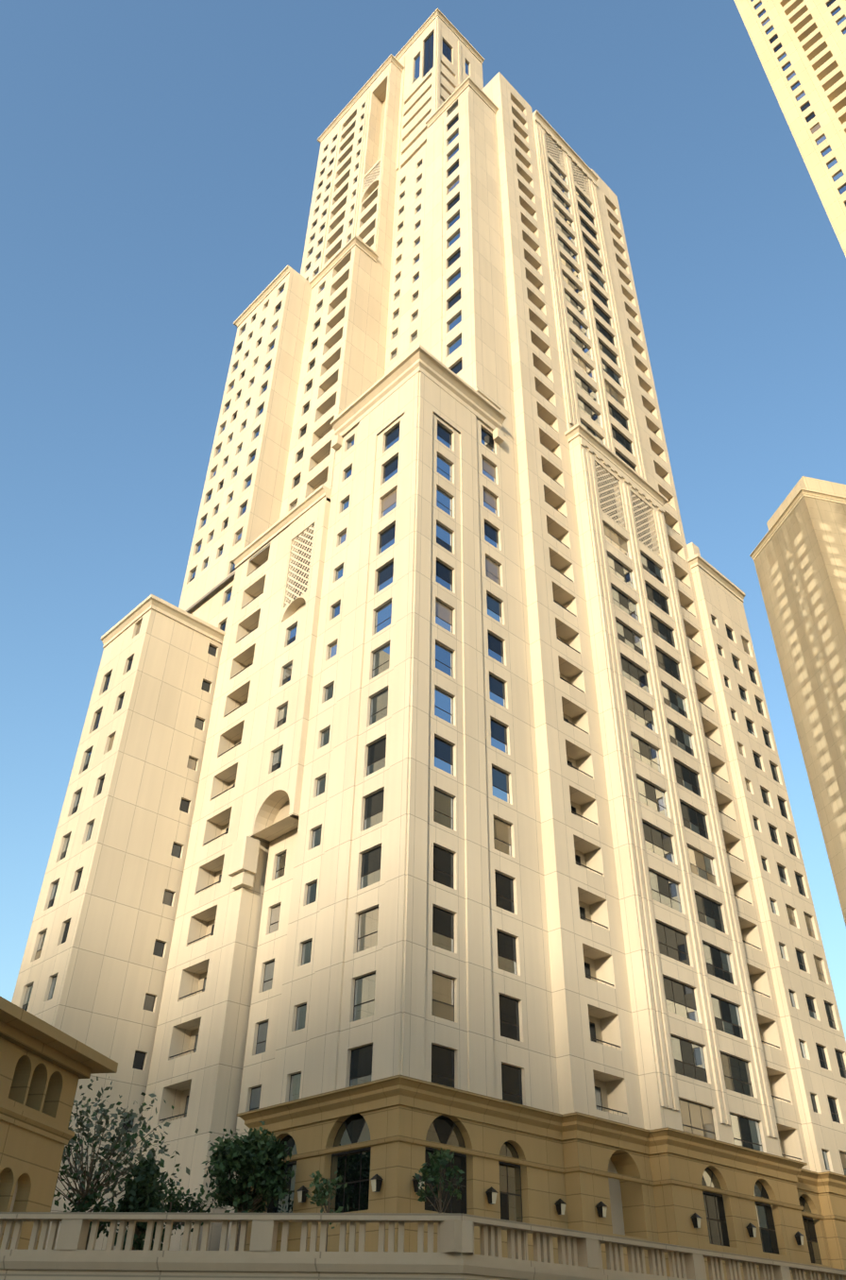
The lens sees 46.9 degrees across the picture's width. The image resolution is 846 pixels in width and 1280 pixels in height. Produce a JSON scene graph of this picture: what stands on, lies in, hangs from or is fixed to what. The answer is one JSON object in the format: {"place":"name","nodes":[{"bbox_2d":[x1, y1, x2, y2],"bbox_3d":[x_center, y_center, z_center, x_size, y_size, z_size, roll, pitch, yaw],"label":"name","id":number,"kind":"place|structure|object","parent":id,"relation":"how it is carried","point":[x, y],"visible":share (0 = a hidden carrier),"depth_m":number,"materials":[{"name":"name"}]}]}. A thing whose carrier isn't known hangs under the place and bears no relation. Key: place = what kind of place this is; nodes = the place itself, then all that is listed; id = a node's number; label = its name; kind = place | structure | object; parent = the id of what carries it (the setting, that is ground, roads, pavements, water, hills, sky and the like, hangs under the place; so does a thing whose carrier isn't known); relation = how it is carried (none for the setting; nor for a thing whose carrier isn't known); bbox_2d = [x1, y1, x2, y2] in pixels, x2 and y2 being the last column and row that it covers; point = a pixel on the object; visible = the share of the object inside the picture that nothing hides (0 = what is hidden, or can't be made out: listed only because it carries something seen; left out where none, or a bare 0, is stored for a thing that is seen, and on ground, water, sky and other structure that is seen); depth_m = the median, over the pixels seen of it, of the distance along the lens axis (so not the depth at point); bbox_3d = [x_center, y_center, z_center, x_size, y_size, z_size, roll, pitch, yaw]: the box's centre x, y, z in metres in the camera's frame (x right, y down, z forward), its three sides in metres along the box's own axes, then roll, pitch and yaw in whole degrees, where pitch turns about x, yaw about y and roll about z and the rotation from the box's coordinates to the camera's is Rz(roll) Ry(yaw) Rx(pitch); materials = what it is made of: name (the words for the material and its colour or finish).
{"place":"outdoors","nodes":[
{"label":"outdoors","id":0,"kind":"place"},
{"bbox_2d":[0,0,845,1041],"label":"sky","id":1,"kind":"structure","parent":0,"point":[159,159],"materials":[{"name":"blue"}]},
{"bbox_2d":[733,0,845,256],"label":"skyscraper","id":2,"kind":"structure","parent":0,"point":[800,46],"depth_m":145.63,"materials":[{"name":"beige"}]},
{"bbox_2d":[750,476,845,925],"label":"high-rise building","id":3,"kind":"structure","parent":0,"point":[798,554],"depth_m":203.69,"materials":[{"name":"beige"}]},
{"label":"terrace floor","id":4,"kind":"structure","parent":0,"visible":0},
{"bbox_2d":[0,996,118,1249],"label":"building","id":5,"kind":"structure","parent":4,"relation":"on","point":[44,1066],"depth_m":34.53,"materials":[{"name":"beige"}]},
{"bbox_2d":[60,1191,119,1249],"bbox_3d":[-13.088,23.254,37.905,2.544,3.257,2.892,13,-38,-15],"label":"shrub","id":6,"kind":"object","parent":4,"relation":"on","point":[92,1202],"visible":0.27,"depth_m":38.24,"materials":[{"name":"green plant"}]},
{"bbox_2d":[53,1075,210,1211],"bbox_3d":[-13.445,22.377,40.341,8.831,7.574,7.861,1,-37,0],"label":"wispy tree","id":7,"kind":"object","parent":4,"relation":"on","point":[128,1139],"visible":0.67,"depth_m":40.79,"materials":[{"name":"green plant"}]},
{"bbox_2d":[105,1158,168,1250],"bbox_3d":[-10.690,21.905,36.859,2.250,4.230,2.424,30,-46,-33],"label":"cone shrub","id":8,"kind":"object","parent":4,"relation":"on","point":[144,1187],"visible":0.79,"depth_m":36.82,"materials":[{"name":"green plant"}]},
{"bbox_2d":[157,1177,217,1235],"bbox_3d":[-11.929,27.541,44.909,3.811,4.842,4.447,30,-46,-33],"label":"shrub","id":9,"kind":"object","parent":4,"relation":"on","point":[174,1204],"visible":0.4,"depth_m":45.60,"materials":[{"name":"green plant"}]},
{"bbox_2d":[202,1121,294,1250],"bbox_3d":[-7.639,24.360,41.916,4.071,6.464,3.718,10,-38,-12],"label":"round tree","id":10,"kind":"object","parent":4,"relation":"on","point":[254,1158],"visible":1,"depth_m":42.07,"materials":[{"name":"green plant"}]},
{"bbox_2d":[305,1170,348,1251],"bbox_3d":[-3.491,20.260,33.803,1.533,3.403,1.942,30,-46,-33],"label":"plant","id":11,"kind":"object","parent":4,"relation":"on","point":[322,1194],"visible":0.88,"depth_m":34.27,"materials":[{"name":"green plant"}]},
{"bbox_2d":[11,7,845,1250],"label":"tower","id":12,"kind":"structure","parent":4,"relation":"on","point":[428,733],"depth_m":65.18,"materials":[{"name":"beige"}]},
{"bbox_2d":[412,1147,465,1212],"bbox_3d":[0.593,21.981,37.100,1.852,4.728,1.982,30,-46,-33],"label":"small tree","id":13,"kind":"object","parent":4,"relation":"on","point":[442,1160],"visible":1,"depth_m":37.72,"materials":[{"name":"green plant"}]},
{"bbox_2d":[237,1074,845,1279],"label":"podium","id":14,"kind":"object","parent":4,"relation":"on","point":[373,1143],"visible":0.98,"depth_m":45.61,"materials":[{"name":"beige"}]},
{"label":"ground","id":15,"kind":"structure","parent":0,"visible":0},
{"bbox_2d":[0,1211,845,1279],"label":"balustrade","id":16,"kind":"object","parent":15,"relation":"on","point":[453,1257],"depth_m":26.61,"materials":[{"name":"beige"}]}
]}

